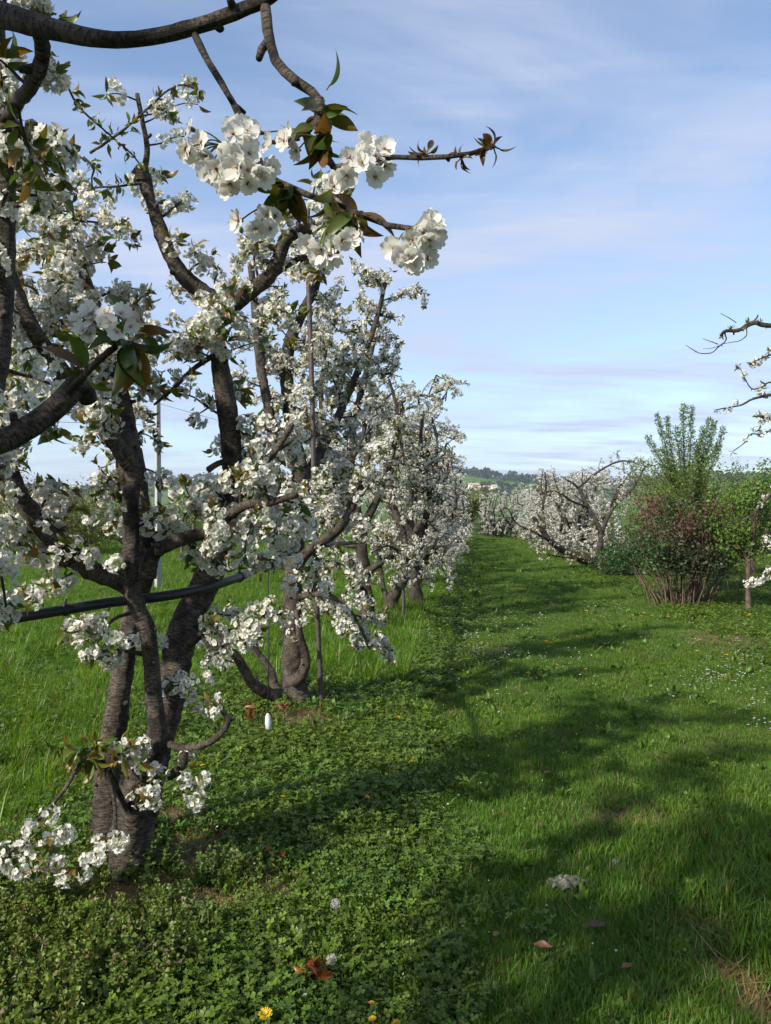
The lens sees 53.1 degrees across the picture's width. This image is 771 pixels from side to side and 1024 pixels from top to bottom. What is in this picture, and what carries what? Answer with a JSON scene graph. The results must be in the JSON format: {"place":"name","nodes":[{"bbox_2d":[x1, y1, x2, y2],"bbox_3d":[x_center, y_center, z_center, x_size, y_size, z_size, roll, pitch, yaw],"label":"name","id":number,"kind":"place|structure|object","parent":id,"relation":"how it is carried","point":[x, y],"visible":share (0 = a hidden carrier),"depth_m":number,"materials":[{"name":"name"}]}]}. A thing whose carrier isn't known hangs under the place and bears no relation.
{"place":"outdoors","nodes":[
{"label":"outdoors","id":0,"kind":"place"},
{"bbox_2d":[1,474,763,514],"bbox_3d":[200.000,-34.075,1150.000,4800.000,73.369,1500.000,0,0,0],"label":"hill","id":1,"kind":"structure","parent":0,"point":[165,499],"depth_m":875.96,"materials":[{"name":"green plant"}]},
{"bbox_2d":[8,465,770,497],"bbox_3d":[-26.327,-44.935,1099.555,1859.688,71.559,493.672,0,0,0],"label":"wood","id":2,"kind":"object","parent":1,"relation":"on","point":[485,472],"visible":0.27,"depth_m":1219.92,"materials":[{"name":"green plant"}]},
{"bbox_2d":[468,483,478,488],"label":"farmhouse","id":3,"kind":"object","parent":1,"relation":"on","point":[470,485],"visible":0.41,"depth_m":996.60,"materials":[{"name":"white paint"}]},
{"bbox_2d":[1,0,770,488],"label":"sky","id":4,"kind":"structure","parent":0,"point":[629,210],"materials":[{"name":"blue"}]},
{"bbox_2d":[15,514,770,1023],"bbox_3d":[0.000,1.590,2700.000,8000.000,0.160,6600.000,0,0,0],"label":"ground","id":5,"kind":"structure","parent":0,"point":[627,598],"depth_m":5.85,"materials":[{"name":"plant"}]},
{"bbox_2d":[0,471,36,550],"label":"leafy tree","id":6,"kind":"object","parent":5,"relation":"on","point":[6,510],"visible":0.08,"depth_m":26.82,"materials":[{"name":"green plant"}]},
{"bbox_2d":[0,470,113,552],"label":"leafy tree","id":7,"kind":"object","parent":5,"relation":"on","point":[80,500],"visible":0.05,"depth_m":29.05,"materials":[{"name":"green plant"}]},
{"bbox_2d":[28,475,122,551],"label":"leafy tree","id":8,"kind":"object","parent":5,"relation":"on","point":[78,527],"visible":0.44,"depth_m":27.65,"materials":[{"name":"green plant"}]},
{"bbox_2d":[67,483,164,549],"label":"leafy tree","id":9,"kind":"object","parent":5,"relation":"on","point":[116,538],"visible":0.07,"depth_m":30.74,"materials":[{"name":"green plant"}]},
{"bbox_2d":[0,808,280,1023],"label":"nettle weeds","id":10,"kind":"object","parent":5,"relation":"on","point":[61,962],"visible":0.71,"depth_m":2.66,"materials":[{"name":"green plant"}]},
{"bbox_2d":[154,398,161,588],"bbox_3d":[-4.568,-0.340,15.484,0.106,4.041,0.106,0,0,45],"label":"concrete post","id":11,"kind":"object","parent":5,"relation":"on","point":[157,408],"visible":0.29,"depth_m":15.45,"materials":[{"name":"grey concrete"}]},
{"bbox_2d":[161,404,523,480],"bbox_3d":[2.640,-1.788,32.394,0.484,0.803,36.772,0,0,22],"label":"overhead wire","id":12,"kind":"object","parent":11,"relation":"attached to","point":[303,445],"visible":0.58,"depth_m":17.07,"materials":[{"name":"black metal"}]},
{"bbox_2d":[149,498,195,535],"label":"leafy tree","id":13,"kind":"object","parent":5,"relation":"on","point":[173,530],"visible":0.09,"depth_m":32.62,"materials":[{"name":"green plant"}]},
{"bbox_2d":[0,51,354,888],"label":"cherry tree","id":14,"kind":"object","parent":5,"relation":"on","point":[126,801],"visible":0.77,"depth_m":3.19,"materials":[{"name":"white plant"}]},
{"bbox_2d":[1,533,399,625],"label":"irrigation pipe","id":15,"kind":"object","parent":14,"relation":"attached to","point":[65,608],"visible":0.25,"depth_m":3.26,"materials":[{"name":"black plastic"}]},
{"bbox_2d":[265,571,271,731],"bbox_3d":[-0.806,0.934,5.300,0.046,1.223,0.044,0,0,0],"label":"drip line","id":16,"kind":"object","parent":15,"relation":"hanging from","point":[268,723],"visible":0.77,"depth_m":5.30,"materials":[{"name":"white"}]},
{"bbox_2d":[167,497,217,541],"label":"leafy tree","id":17,"kind":"object","parent":5,"relation":"on","point":[186,515],"visible":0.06,"depth_m":34.24,"materials":[{"name":"green plant"}]},
{"bbox_2d":[0,532,469,834],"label":"long grass","id":18,"kind":"structure","parent":5,"relation":"on","point":[24,702],"depth_m":7.89,"materials":[{"name":"green plant"}]},
{"bbox_2d":[244,701,258,722],"bbox_3d":[-0.969,1.454,5.524,0.115,0.220,0.231,0,0,0],"label":"red seedling","id":19,"kind":"object","parent":5,"relation":"on","point":[249,706],"visible":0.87,"depth_m":5.53,"materials":[{"name":"brown plant"}]},
{"bbox_2d":[238,490,272,542],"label":"leafy tree","id":20,"kind":"object","parent":5,"relation":"on","point":[257,523],"visible":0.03,"depth_m":35.62,"materials":[{"name":"green plant"}]},
{"bbox_2d":[0,0,514,630],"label":"cherry tree","id":21,"kind":"object","parent":5,"relation":"on","point":[244,168],"visible":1,"depth_m":1.30,"materials":[{"name":"white plant"}]},
{"bbox_2d":[258,1007,271,1019],"bbox_3d":[-0.360,1.556,2.322,0.043,0.127,0.043,0,17,0],"label":"dandelion","id":22,"kind":"object","parent":5,"relation":"on","point":[265,1011],"visible":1,"depth_m":2.30,"materials":[{"name":"yellow plant"}]},
{"bbox_2d":[255,489,287,539],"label":"leafy tree","id":23,"kind":"object","parent":5,"relation":"on","point":[284,536],"visible":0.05,"depth_m":37.82,"materials":[{"name":"green plant"}]},
{"bbox_2d":[267,844,285,857],"bbox_3d":[-0.481,1.522,3.394,0.093,0.109,0.069,0,0,0],"label":"red seedling","id":24,"kind":"object","parent":5,"relation":"on","point":[278,854],"visible":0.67,"depth_m":3.40,"materials":[{"name":"brown plant"}]},
{"bbox_2d":[273,702,289,717],"bbox_3d":[-0.771,1.484,5.770,0.137,0.130,0.092,0,0,27],"label":"red seedling","id":25,"kind":"object","parent":5,"relation":"on","point":[280,706],"visible":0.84,"depth_m":5.76,"materials":[{"name":"brown plant"}]},
{"bbox_2d":[6,605,616,1000],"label":"fallen petals","id":26,"kind":"object","parent":5,"relation":"on","point":[380,803],"visible":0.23,"depth_m":3.63,"materials":[{"name":"white plant"}]},
{"bbox_2d":[195,234,429,704],"bbox_3d":[-0.525,-0.299,6.719,1.868,3.945,2.460,0,0,0],"label":"cherry tree","id":27,"kind":"object","parent":5,"relation":"on","point":[296,659],"visible":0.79,"depth_m":6.18,"materials":[{"name":"white plant"}]},
{"bbox_2d":[293,951,335,985],"bbox_3d":[-0.225,1.536,2.542,0.108,0.154,0.136,0,0,-39],"label":"red seedling","id":28,"kind":"object","parent":5,"relation":"on","point":[317,964],"visible":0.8,"depth_m":2.55,"materials":[{"name":"brown plant"}]},
{"bbox_2d":[306,280,323,701],"bbox_3d":[-0.556,-0.214,6.114,0.158,3.506,0.062,0,0,-25],"label":"support pole","id":29,"kind":"object","parent":5,"relation":"on","point":[313,464],"visible":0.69,"depth_m":6.09,"materials":[{"name":"metal"}]},
{"bbox_2d":[326,953,336,975],"bbox_3d":[-0.184,1.557,2.632,0.038,0.099,0.038,0,0,0],"label":"dandelion clock","id":30,"kind":"object","parent":5,"relation":"on","point":[331,957],"visible":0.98,"depth_m":2.63,"materials":[{"name":"white plant"}]},
{"bbox_2d":[330,898,339,924],"bbox_3d":[-0.190,1.527,2.917,0.038,0.129,0.038,0,0,0],"label":"dandelion clock","id":31,"kind":"object","parent":5,"relation":"on","point":[336,906],"visible":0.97,"depth_m":2.92,"materials":[{"name":"white plant"}]},
{"bbox_2d":[293,305,437,623],"bbox_3d":[-0.275,-0.476,10.493,1.882,4.410,3.002,0,0,0],"label":"cherry tree","id":32,"kind":"object","parent":5,"relation":"on","point":[361,551],"visible":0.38,"depth_m":9.88,"materials":[{"name":"white plant"}]},
{"bbox_2d":[368,1015,376,1023],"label":"dandelion","id":33,"kind":"object","parent":5,"relation":"on","point":[372,1018],"visible":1,"depth_m":2.34,"materials":[{"name":"yellow plant"}]},
{"bbox_2d":[0,533,767,1023],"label":"meadow grass","id":34,"kind":"structure","parent":5,"relation":"on","point":[534,759],"depth_m":5.24,"materials":[{"name":"green plant"}]},
{"bbox_2d":[0,533,770,1023],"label":"mown grass","id":35,"kind":"structure","parent":5,"relation":"on","point":[668,865],"depth_m":4.10,"materials":[{"name":"green plant"}]},
{"bbox_2d":[0,534,770,1023],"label":"clover","id":36,"kind":"object","parent":5,"relation":"on","point":[230,998],"visible":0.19,"depth_m":3.72,"materials":[{"name":"green plant"}]},
{"bbox_2d":[0,535,770,1023],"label":"broadleaf weeds","id":37,"kind":"object","parent":5,"relation":"on","point":[324,949],"visible":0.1,"depth_m":3.93,"materials":[{"name":"green plant"}]},
{"bbox_2d":[0,535,770,1023],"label":"creeping weeds","id":38,"kind":"object","parent":5,"relation":"on","point":[374,871],"visible":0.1,"depth_m":3.60,"materials":[{"name":"green plant"}]},
{"bbox_2d":[391,1019,400,1023],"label":"dandelion","id":39,"kind":"object","parent":5,"relation":"on","point":[396,1021],"visible":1,"depth_m":2.33,"materials":[{"name":"yellow plant"}]},
{"bbox_2d":[401,581,404,615],"bbox_3d":[0.252,1.302,11.000,0.052,0.626,0.038,0,0,0],"label":"support stake","id":40,"kind":"object","parent":5,"relation":"on","point":[403,598],"visible":0.67,"depth_m":10.98,"materials":[{"name":"metal"}]},
{"bbox_2d":[362,394,459,611],"bbox_3d":[0.321,-0.006,11.621,1.151,3.416,2.118,0,0,-38],"label":"cherry tree","id":41,"kind":"object","parent":5,"relation":"on","point":[429,499],"visible":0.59,"depth_m":11.26,"materials":[{"name":"white plant"}]},
{"bbox_2d":[370,413,458,583],"bbox_3d":[0.617,-0.157,15.728,1.688,3.618,2.826,0,0,-22],"label":"cherry tree","id":42,"kind":"object","parent":5,"relation":"on","point":[415,500],"visible":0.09,"depth_m":15.66,"materials":[{"name":"white plant"}]},
{"bbox_2d":[371,374,469,601],"bbox_3d":[0.557,-0.352,13.443,1.820,4.042,2.196,0,0,0],"label":"cherry tree","id":43,"kind":"object","parent":5,"relation":"on","point":[415,578],"visible":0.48,"depth_m":13.09,"materials":[{"name":"white plant"}]},
{"bbox_2d":[380,453,464,567],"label":"cherry tree","id":44,"kind":"object","parent":5,"relation":"on","point":[450,472],"visible":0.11,"depth_m":18.35,"materials":[{"name":"white plant"}]},
{"bbox_2d":[417,463,468,566],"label":"cherry tree","id":45,"kind":"object","parent":5,"relation":"on","point":[451,528],"visible":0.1,"depth_m":20.66,"materials":[{"name":"white plant"}]},
{"bbox_2d":[442,478,467,555],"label":"cherry tree","id":46,"kind":"object","parent":5,"relation":"on","point":[460,532],"visible":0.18,"depth_m":23.33,"materials":[{"name":"white plant"}]},
{"bbox_2d":[443,471,471,552],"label":"cherry tree","id":47,"kind":"object","parent":5,"relation":"on","point":[461,508],"visible":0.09,"depth_m":25.98,"materials":[{"name":"white plant"}]},
{"bbox_2d":[446,482,472,550],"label":"cherry tree","id":48,"kind":"object","parent":5,"relation":"on","point":[462,501],"visible":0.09,"depth_m":28.63,"materials":[{"name":"white plant"}]},
{"bbox_2d":[447,497,473,540],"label":"cherry tree","id":49,"kind":"object","parent":5,"relation":"on","point":[466,516],"visible":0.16,"depth_m":31.43,"materials":[{"name":"white plant"}]},
{"bbox_2d":[455,490,471,544],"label":"cherry tree","id":50,"kind":"object","parent":5,"relation":"on","point":[466,493],"visible":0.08,"depth_m":34.81,"materials":[{"name":"white plant"}]},
{"bbox_2d":[459,497,473,535],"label":"cherry tree","id":51,"kind":"object","parent":5,"relation":"on","point":[471,527],"visible":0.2,"depth_m":41.83,"materials":[{"name":"white plant"}]},
{"bbox_2d":[465,480,498,531],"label":"leafy tree","id":52,"kind":"object","parent":5,"relation":"on","point":[476,503],"visible":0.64,"depth_m":61.88,"materials":[{"name":"green plant"}]},
{"bbox_2d":[467,510,503,535],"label":"shrub","id":53,"kind":"object","parent":5,"relation":"on","point":[480,529],"visible":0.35,"depth_m":49.89,"materials":[{"name":"green plant"}]},
{"bbox_2d":[478,492,509,537],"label":"cherry tree","id":54,"kind":"object","parent":5,"relation":"on","point":[490,524],"visible":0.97,"depth_m":46.79,"materials":[{"name":"white plant"}]},
{"bbox_2d":[480,519,516,536],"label":"shrub","id":55,"kind":"object","parent":5,"relation":"on","point":[500,534],"visible":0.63,"depth_m":47.36,"materials":[{"name":"green plant"}]},
{"bbox_2d":[494,486,524,536],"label":"cherry tree","id":56,"kind":"object","parent":5,"relation":"on","point":[512,506],"visible":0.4,"depth_m":48.21,"materials":[{"name":"white plant"}]},
{"bbox_2d":[508,489,535,534],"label":"cherry tree","id":57,"kind":"object","parent":5,"relation":"on","point":[530,511],"visible":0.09,"depth_m":44.33,"materials":[{"name":"white plant"}]},
{"bbox_2d":[516,491,547,539],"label":"cherry tree","id":58,"kind":"object","parent":5,"relation":"on","point":[520,535],"visible":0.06,"depth_m":40.28,"materials":[{"name":"white plant"}]},
{"bbox_2d":[529,940,552,947],"bbox_3d":[0.552,1.546,2.752,0.083,0.019,0.039,0,0,0],"label":"dead leaf","id":59,"kind":"object","parent":5,"relation":"on","point":[542,944],"visible":1,"depth_m":2.76,"materials":[{"name":"brown plant"}]},
{"bbox_2d":[518,481,603,545],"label":"cherry tree","id":60,"kind":"object","parent":5,"relation":"on","point":[530,518],"visible":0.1,"depth_m":35.62,"materials":[{"name":"white plant"}]},
{"bbox_2d":[546,874,587,892],"bbox_3d":[0.782,1.587,3.303,0.185,0.067,0.088,0,0,0],"label":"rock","id":61,"kind":"object","parent":5,"relation":"on","point":[566,880],"visible":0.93,"depth_m":3.29,"materials":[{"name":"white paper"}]},
{"bbox_2d":[525,478,612,550],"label":"cherry tree","id":62,"kind":"object","parent":5,"relation":"on","point":[552,515],"visible":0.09,"depth_m":30.77,"materials":[{"name":"white plant"}]},
{"bbox_2d":[498,449,651,569],"bbox_3d":[5.742,0.064,21.474,5.993,3.754,1.852,0,0,-39],"label":"cherry tree","id":63,"kind":"object","parent":5,"relation":"on","point":[573,555],"visible":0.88,"depth_m":21.20,"materials":[{"name":"white plant"}]},
{"bbox_2d":[526,465,641,555],"bbox_3d":[6.785,0.045,26.168,3.457,3.284,4.735,0,0,0],"label":"cherry tree","id":64,"kind":"object","parent":5,"relation":"on","point":[576,535],"visible":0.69,"depth_m":25.80,"materials":[{"name":"white plant"}]},
{"bbox_2d":[413,573,770,728],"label":"white flowers","id":65,"kind":"object","parent":5,"relation":"on","point":[608,642],"visible":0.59,"depth_m":8.22,"materials":[{"name":"white plant"}]},
{"bbox_2d":[584,920,606,928],"bbox_3d":[0.799,1.573,2.938,0.095,0.014,0.049,0,0,0],"label":"dead leaf","id":66,"kind":"object","parent":5,"relation":"on","point":[595,923],"visible":1,"depth_m":2.95,"materials":[{"name":"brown plant"}]},
{"bbox_2d":[580,537,651,577],"bbox_3d":[5.598,1.115,18.634,1.611,1.017,1.918,0,0,45],"label":"shrub","id":67,"kind":"object","parent":5,"relation":"on","point":[609,570],"visible":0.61,"depth_m":18.38,"materials":[{"name":"green plant"}]},
{"bbox_2d":[620,962,631,969],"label":"dead leaf","id":68,"kind":"object","parent":5,"relation":"on","point":[625,964],"visible":1,"depth_m":2.66,"materials":[{"name":"brown plant"}]},
{"bbox_2d":[620,453,743,579],"bbox_3d":[6.726,0.098,17.600,2.800,3.104,2.610,0,0,-28],"label":"leafy tree","id":69,"kind":"object","parent":5,"relation":"on","point":[654,479],"visible":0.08,"depth_m":17.60,"materials":[{"name":"green plant"}]},
{"bbox_2d":[598,488,770,607],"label":"rose bush","id":70,"kind":"object","parent":5,"relation":"on","point":[683,560],"visible":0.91,"depth_m":12.69,"materials":[{"name":"green plant"}]},
{"bbox_2d":[611,403,770,592],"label":"upright tree","id":71,"kind":"object","parent":5,"relation":"on","point":[686,484],"visible":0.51,"depth_m":14.50,"materials":[{"name":"green plant"}]},
{"bbox_2d":[675,454,770,609],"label":"sapling","id":72,"kind":"object","parent":5,"relation":"on","point":[750,499],"visible":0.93,"depth_m":12.11,"materials":[{"name":"green plant"}]},
{"bbox_2d":[686,313,770,587],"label":"cherry tree","id":73,"kind":"object","parent":5,"relation":"on","point":[767,417],"visible":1,"depth_m":7.85,"materials":[{"name":"white plant"}]},
{"bbox_2d":[728,469,770,573],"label":"leafy tree","id":74,"kind":"object","parent":5,"relation":"on","point":[754,566],"visible":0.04,"depth_m":18.96,"materials":[{"name":"green plant"}]}
]}

